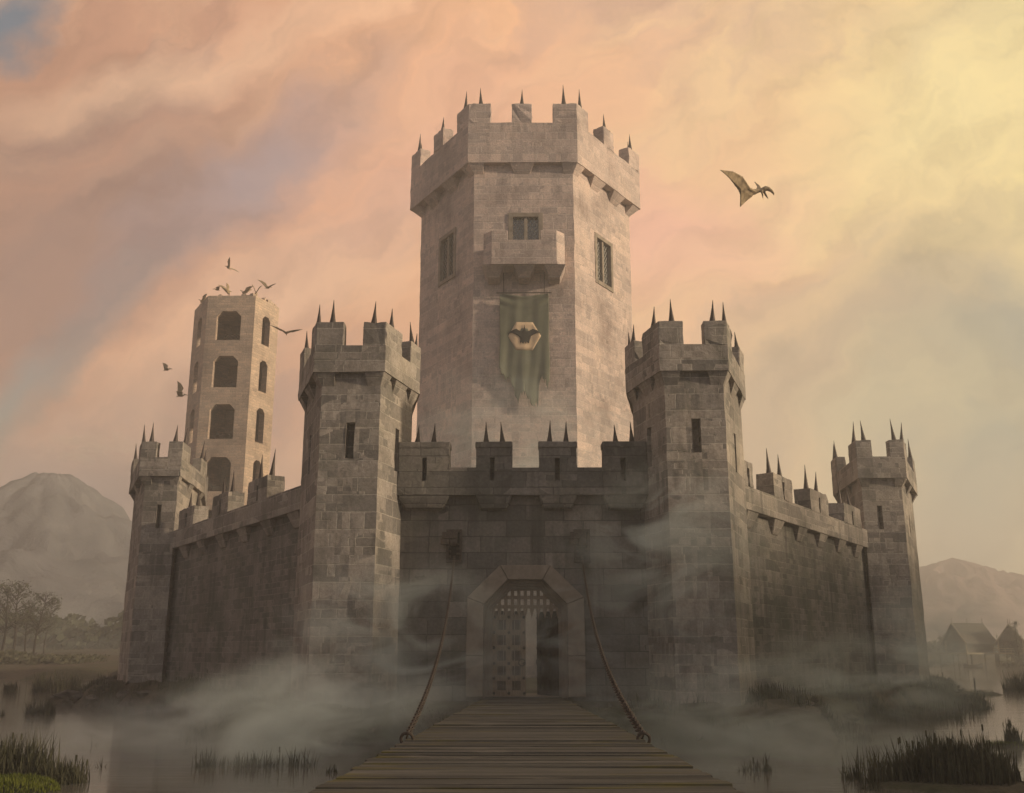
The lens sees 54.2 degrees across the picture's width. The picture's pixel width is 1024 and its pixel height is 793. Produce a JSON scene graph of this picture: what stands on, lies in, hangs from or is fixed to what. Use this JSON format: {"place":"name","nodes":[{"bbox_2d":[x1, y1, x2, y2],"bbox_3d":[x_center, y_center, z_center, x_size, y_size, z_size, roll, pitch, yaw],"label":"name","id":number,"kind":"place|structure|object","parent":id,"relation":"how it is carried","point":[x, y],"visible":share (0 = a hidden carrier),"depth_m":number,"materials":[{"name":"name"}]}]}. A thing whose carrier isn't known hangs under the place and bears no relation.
{"place":"outdoors","nodes":[
{"label":"outdoors","id":0,"kind":"place"},
{"bbox_2d":[0,472,131,630],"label":"volcano mountain","id":1,"kind":"structure","parent":0,"point":[67,536],"depth_m":478.48,"materials":[{"name":"grey stone"}]},
{"bbox_2d":[163,363,170,370],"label":"flying reptile","id":2,"kind":"object","parent":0,"point":[165,365],"visible":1,"depth_m":148.34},
{"bbox_2d":[176,381,186,396],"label":"flying reptile","id":3,"kind":"object","parent":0,"point":[179,391],"visible":1,"depth_m":145.31,"materials":[{"name":"brown"}]},
{"bbox_2d":[226,257,237,271],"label":"flying reptile","id":4,"kind":"object","parent":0,"point":[228,266],"visible":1,"depth_m":158.09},
{"bbox_2d":[258,280,274,288],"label":"flying reptile","id":5,"kind":"object","parent":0,"point":[265,285],"visible":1,"depth_m":155.31,"materials":[{"name":"brown"}]},
{"bbox_2d":[271,325,301,334],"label":"flying reptile","id":6,"kind":"object","parent":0,"point":[286,332],"visible":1,"depth_m":151.25,"materials":[{"name":"brown"}]},
{"bbox_2d":[0,665,1023,792],"bbox_3d":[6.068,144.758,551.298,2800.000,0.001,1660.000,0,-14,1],"label":"water","id":7,"kind":"structure","parent":0,"point":[139,753],"depth_m":47.21,"materials":[{"name":"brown liquid"}]},
{"bbox_2d":[1,680,20,692],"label":"reed clump","id":8,"kind":"object","parent":7,"relation":"in","point":[8,688],"visible":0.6,"depth_m":111.57,"materials":[{"name":"plant"}]},
{"bbox_2d":[0,725,66,774],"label":"reed clump","id":9,"kind":"object","parent":7,"relation":"in","point":[6,751],"visible":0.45,"depth_m":36.90,"materials":[{"name":"green plant"}]},
{"bbox_2d":[23,693,59,715],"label":"reed clump","id":10,"kind":"object","parent":7,"relation":"in","point":[48,709],"visible":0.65,"depth_m":73.67,"materials":[{"name":"plant"}]},
{"bbox_2d":[0,746,91,784],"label":"reed clump","id":11,"kind":"object","parent":7,"relation":"in","point":[62,774],"visible":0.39,"depth_m":35.91,"materials":[{"name":"green plant"}]},
{"bbox_2d":[26,669,85,692],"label":"reed clump","id":12,"kind":"object","parent":7,"relation":"in","point":[56,686],"visible":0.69,"depth_m":114.30,"materials":[{"name":"plant"}]},
{"bbox_2d":[164,685,218,721],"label":"reed clump","id":13,"kind":"object","parent":7,"relation":"in","point":[204,705],"visible":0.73,"depth_m":67.16,"materials":[{"name":"plant"}]},
{"bbox_2d":[192,745,319,768],"bbox_3d":[-10.472,14.911,41.066,5.212,1.212,1.496,2,-14,-10],"label":"reed clump","id":14,"kind":"object","parent":7,"relation":"in","point":[208,762],"visible":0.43,"depth_m":41.00,"materials":[{"name":"plant"}]},
{"bbox_2d":[320,764,336,773],"bbox_3d":[-7.019,14.580,38.812,0.783,0.745,0.731,-5,-15,20],"label":"reed clump","id":15,"kind":"object","parent":7,"relation":"in","point":[329,770],"visible":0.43,"depth_m":38.82,"materials":[{"name":"plant"}]},
{"bbox_2d":[738,751,775,771],"bbox_3d":[9.624,14.573,39.574,1.724,1.134,1.077,0,-14,1],"label":"reed clump","id":16,"kind":"object","parent":7,"relation":"in","point":[766,767],"visible":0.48,"depth_m":39.42,"materials":[{"name":"plant"}]},
{"bbox_2d":[841,765,855,779],"bbox_3d":[12.521,14.066,37.078,0.771,0.887,1.476,-11,-18,37],"label":"reed clump","id":17,"kind":"object","parent":7,"relation":"in","point":[851,775],"visible":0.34,"depth_m":37.11,"materials":[{"name":"plant"}]},
{"bbox_2d":[853,779,884,790],"bbox_3d":[12.393,13.414,34.409,0.985,0.837,1.308,-14,-20,43],"label":"reed clump","id":18,"kind":"object","parent":7,"relation":"in","point":[875,785],"visible":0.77,"depth_m":34.22,"materials":[{"name":"plant"}]},
{"bbox_2d":[822,674,978,721],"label":"reed clump","id":19,"kind":"object","parent":7,"relation":"in","point":[877,708],"visible":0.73,"depth_m":69.49,"materials":[{"name":"plant"}]},
{"bbox_2d":[839,724,1023,785],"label":"reed clump","id":20,"kind":"object","parent":7,"relation":"in","point":[964,762],"visible":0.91,"depth_m":35.31,"materials":[{"name":"green plant"}]},
{"bbox_2d":[922,672,994,709],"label":"reed clump","id":21,"kind":"object","parent":7,"relation":"in","point":[977,701],"visible":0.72,"depth_m":82.80,"materials":[{"name":"plant"}]},
{"bbox_2d":[962,663,982,667],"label":"rowing boat","id":22,"kind":"object","parent":7,"relation":"on","point":[973,666],"visible":0.94,"depth_m":269.60,"materials":[{"name":"brown wood"}]},
{"bbox_2d":[999,669,1023,691],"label":"reed clump","id":23,"kind":"object","parent":7,"relation":"in","point":[1017,685],"visible":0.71,"depth_m":116.17,"materials":[{"name":"plant"}]},
{"bbox_2d":[0,639,1023,792],"bbox_3d":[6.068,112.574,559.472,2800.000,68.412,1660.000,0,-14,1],"label":"ground","id":24,"kind":"structure","parent":0,"point":[796,724],"depth_m":52.79,"materials":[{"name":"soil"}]},
{"bbox_2d":[0,585,27,650],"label":"marsh tree","id":25,"kind":"object","parent":24,"relation":"on","point":[3,608],"visible":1,"depth_m":211.18,"materials":[{"name":"brown plant"}]},
{"bbox_2d":[0,579,43,650],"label":"marsh tree","id":26,"kind":"object","parent":24,"relation":"on","point":[20,589],"visible":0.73,"depth_m":218.45,"materials":[{"name":"brown plant"}]},
{"bbox_2d":[13,599,42,651],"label":"marsh tree","id":27,"kind":"object","parent":24,"relation":"on","point":[30,630],"visible":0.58,"depth_m":221.74,"materials":[{"name":"brown plant"}]},
{"bbox_2d":[0,772,60,792],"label":"moss grass","id":28,"kind":"structure","parent":24,"relation":"on","point":[8,779],"depth_m":33.49,"materials":[{"name":"green plant"}]},
{"bbox_2d":[21,591,61,654],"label":"marsh tree","id":29,"kind":"object","parent":24,"relation":"on","point":[40,616],"visible":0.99,"depth_m":208.54,"materials":[{"name":"brown plant"}]},
{"bbox_2d":[39,598,62,653],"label":"marsh tree","id":30,"kind":"object","parent":24,"relation":"on","point":[50,622],"visible":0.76,"depth_m":235.24,"materials":[{"name":"brown plant"}]},
{"bbox_2d":[0,649,109,664],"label":"bank scrub","id":31,"kind":"object","parent":24,"relation":"on","point":[10,656],"visible":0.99,"depth_m":194.88,"materials":[{"name":"plant"}]},
{"bbox_2d":[0,610,123,649],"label":"woods","id":32,"kind":"object","parent":24,"relation":"on","point":[83,634],"visible":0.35,"depth_m":260.54,"materials":[{"name":"brown plant"}]},
{"bbox_2d":[54,689,81,698],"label":"rock","id":33,"kind":"object","parent":24,"relation":"on","point":[66,694],"visible":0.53,"depth_m":88.26,"materials":[{"name":"grey stone"}]},
{"bbox_2d":[68,692,83,701],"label":"rock","id":34,"kind":"object","parent":24,"relation":"on","point":[76,697],"visible":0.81,"depth_m":86.36,"materials":[{"name":"grey stone"}]},
{"bbox_2d":[85,694,98,700],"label":"rock","id":35,"kind":"object","parent":24,"relation":"on","point":[90,697],"visible":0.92,"depth_m":85.33,"materials":[{"name":"grey stone"}]},
{"bbox_2d":[134,690,151,697],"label":"rock","id":36,"kind":"object","parent":24,"relation":"on","point":[140,694],"visible":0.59,"depth_m":77.66,"materials":[{"name":"grey stone"}]},
{"bbox_2d":[117,423,207,682],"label":"corner tower","id":37,"kind":"structure","parent":24,"relation":"on","point":[161,489],"depth_m":93.01,"materials":[{"name":"stone"}]},
{"bbox_2d":[110,670,236,715],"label":"bank","id":38,"kind":"object","parent":24,"relation":"on","point":[178,688],"visible":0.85,"depth_m":73.25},
{"bbox_2d":[122,681,289,724],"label":"bank grass","id":39,"kind":"structure","parent":24,"relation":"on","point":[205,695],"depth_m":70.05,"materials":[{"name":"plant"}]},
{"bbox_2d":[184,293,278,518],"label":"ruined tower","id":40,"kind":"structure","parent":24,"relation":"on","point":[242,411],"depth_m":158.15,"materials":[{"name":"stone"}]},
{"bbox_2d":[198,294,206,302],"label":"perched reptile","id":41,"kind":"object","parent":40,"relation":"on","point":[204,297],"visible":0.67,"depth_m":163.78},
{"bbox_2d":[209,485,227,490],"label":"nest","id":42,"kind":"object","parent":40,"relation":"in","point":[216,488],"visible":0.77,"depth_m":152.54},
{"bbox_2d":[215,433,232,438],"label":"nest","id":43,"kind":"object","parent":40,"relation":"in","point":[221,436],"visible":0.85,"depth_m":154.63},
{"bbox_2d":[219,283,231,295],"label":"perched reptile","id":44,"kind":"object","parent":40,"relation":"on","point":[227,291],"visible":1,"depth_m":159.67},
{"bbox_2d":[220,381,236,386],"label":"nest","id":45,"kind":"object","parent":40,"relation":"in","point":[226,384],"visible":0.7,"depth_m":156.47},
{"bbox_2d":[225,334,239,339],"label":"nest","id":46,"kind":"object","parent":40,"relation":"on","point":[231,337],"visible":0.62,"depth_m":158.39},
{"bbox_2d":[240,286,252,293],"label":"perched reptile","id":47,"kind":"object","parent":40,"relation":"on","point":[247,289],"visible":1,"depth_m":159.93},
{"bbox_2d":[165,449,300,694],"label":"curtain wall","id":48,"kind":"structure","parent":24,"relation":"on","point":[231,624],"depth_m":76.49,"materials":[{"name":"stone"}]},
{"bbox_2d":[290,302,420,708],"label":"gate tower","id":49,"kind":"structure","parent":24,"relation":"on","point":[358,403],"depth_m":57.51,"materials":[{"name":"stone"}]},
{"bbox_2d":[68,677,962,742],"bbox_3d":[0.753,24.777,80.898,88.434,3.363,62.720,0,-14,1],"label":"rubble","id":50,"kind":"object","parent":24,"relation":"on","point":[371,730],"visible":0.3,"depth_m":56.78,"materials":[{"name":"grey stone"}]},
{"bbox_2d":[394,422,649,700],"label":"gate wall","id":51,"kind":"structure","parent":24,"relation":"on","point":[497,524],"depth_m":59.58,"materials":[{"name":"stone"}]},
{"bbox_2d":[492,611,525,695],"bbox_3d":[-0.173,15.397,60.043,2.015,4.953,0.280,0,-14,1],"label":"door","id":52,"kind":"structure","parent":51,"relation":"in","point":[498,632],"depth_m":59.99,"materials":[{"name":"brown wood"}]},
{"bbox_2d":[536,611,558,695],"bbox_3d":[2.172,15.588,60.795,0.280,4.953,2.015,11,-18,-36],"label":"door","id":53,"kind":"structure","parent":51,"relation":"in","point":[547,662],"depth_m":60.74,"materials":[{"name":"brown wood"}]},
{"bbox_2d":[410,88,639,677],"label":"keep","id":54,"kind":"structure","parent":24,"relation":"on","point":[522,202],"depth_m":120.70,"materials":[{"name":"stone"}]},
{"bbox_2d":[438,227,455,287],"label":"window","id":55,"kind":"structure","parent":54,"relation":"in","point":[448,264],"depth_m":125.29,"materials":[{"name":"stone"}]},
{"bbox_2d":[496,273,551,406],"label":"banner","id":56,"kind":"object","parent":54,"relation":"hanging from","point":[524,358],"visible":1,"depth_m":115.15,"materials":[{"name":"green fabric"}]},
{"bbox_2d":[508,213,542,239],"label":"window","id":57,"kind":"structure","parent":54,"relation":"in","point":[521,226],"depth_m":119.72,"materials":[{"name":"glass"}]},
{"bbox_2d":[594,232,613,292],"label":"window","id":58,"kind":"structure","parent":54,"relation":"in","point":[602,255],"depth_m":125.28,"materials":[{"name":"stone"}]},
{"bbox_2d":[308,697,744,792],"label":"drawbridge","id":59,"kind":"object","parent":24,"relation":"on","point":[523,745],"visible":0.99,"depth_m":13.63,"materials":[{"name":"brown wood"}]},
{"bbox_2d":[399,555,454,742],"bbox_3d":[-2.685,7.883,38.601,0.276,7.204,40.908,1,-14,-2],"label":"chain","id":60,"kind":"object","parent":59,"relation":"attached to","point":[409,730],"visible":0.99,"depth_m":27.20,"materials":[{"name":"metal"}]},
{"bbox_2d":[581,555,650,742],"bbox_3d":[3.282,7.867,38.541,0.276,7.204,40.882,-1,-14,2],"label":"chain","id":61,"kind":"object","parent":59,"relation":"attached to","point":[633,720],"visible":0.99,"depth_m":26.57,"materials":[{"name":"metal"}]},
{"bbox_2d":[625,300,756,706],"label":"gate tower","id":62,"kind":"structure","parent":24,"relation":"on","point":[686,401],"depth_m":57.31,"materials":[{"name":"stone"}]},
{"bbox_2d":[745,678,815,705],"bbox_3d":[13.966,16.862,56.894,6.088,1.668,2.921,0,-14,1],"label":"reed clump","id":63,"kind":"object","parent":24,"relation":"on","point":[769,692],"visible":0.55,"depth_m":56.29,"materials":[{"name":"plant"}]},
{"bbox_2d":[795,698,819,706],"bbox_3d":[16.903,17.801,57.848,1.524,0.706,1.749,4,-3,-45],"label":"rock","id":64,"kind":"object","parent":24,"relation":"on","point":[817,705],"visible":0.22,"depth_m":57.31,"materials":[{"name":"grey stone"}]},
{"bbox_2d":[744,448,875,692],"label":"curtain wall","id":65,"kind":"structure","parent":24,"relation":"on","point":[811,610],"depth_m":76.24,"materials":[{"name":"stone"}]},
{"bbox_2d":[778,681,938,719],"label":"bank grass","id":66,"kind":"structure","parent":24,"relation":"on","point":[855,691],"depth_m":74.90,"materials":[{"name":"plant"}]},
{"bbox_2d":[830,421,929,682],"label":"corner tower","id":67,"kind":"structure","parent":24,"relation":"on","point":[882,493],"depth_m":92.12,"materials":[{"name":"stone"}]},
{"bbox_2d":[938,618,999,666],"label":"stilt hut","id":68,"kind":"object","parent":24,"relation":"on","point":[967,638],"visible":0.77,"depth_m":291.01,"materials":[{"name":"brown wood"}]},
{"bbox_2d":[953,641,958,647],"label":"window","id":69,"kind":"structure","parent":68,"relation":"in","point":[955,643],"depth_m":289.79,"materials":[{"name":"fabric"}]},
{"bbox_2d":[927,634,1023,658],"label":"woods","id":70,"kind":"object","parent":24,"relation":"on","point":[934,647],"visible":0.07,"depth_m":338.89,"materials":[{"name":"green plant"}]},
{"bbox_2d":[985,739,1023,746],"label":"moss grass","id":71,"kind":"structure","parent":24,"relation":"on","point":[1004,742],"depth_m":49.25,"materials":[{"name":"plant"}]},
{"bbox_2d":[998,643,1012,664],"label":"marsh tree","id":72,"kind":"object","parent":24,"relation":"on","point":[1005,644],"visible":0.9,"depth_m":288.64,"materials":[{"name":"green plant"}]},
{"bbox_2d":[993,618,1023,666],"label":"stilt hut","id":73,"kind":"object","parent":24,"relation":"on","point":[1007,635],"visible":0.68,"depth_m":289.21,"materials":[{"name":"brown wood"}]},
{"bbox_2d":[995,660,1023,667],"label":"bank scrub","id":74,"kind":"object","parent":24,"relation":"on","point":[1010,663],"visible":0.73,"depth_m":282.19,"materials":[{"name":"brown plant"}]},
{"bbox_2d":[1002,720,1022,743],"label":"reed clump","id":75,"kind":"object","parent":24,"relation":"on","point":[1012,734],"visible":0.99,"depth_m":49.42,"materials":[{"name":"plant"}]},
{"bbox_2d":[1010,621,1023,664],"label":"cypress tree","id":76,"kind":"object","parent":24,"relation":"on","point":[1017,651],"visible":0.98,"depth_m":279.77,"materials":[{"name":"green plant"}]},
{"bbox_2d":[0,0,1023,574],"label":"sky","id":77,"kind":"structure","parent":0,"point":[146,146],"materials":[{"name":"orange"}]},
{"bbox_2d":[720,170,773,206],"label":"flying reptile","id":78,"kind":"object","parent":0,"point":[746,192],"visible":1,"depth_m":74.92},
{"bbox_2d":[919,557,1023,641],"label":"hill","id":79,"kind":"structure","parent":0,"point":[955,590],"depth_m":746.29,"materials":[{"name":"grey"}]},
{"bbox_2d":[964,689,1000,694],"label":"bank grass","id":80,"kind":"structure","parent":0,"point":[971,690],"depth_m":106.75,"materials":[{"name":"plant"}]}
]}

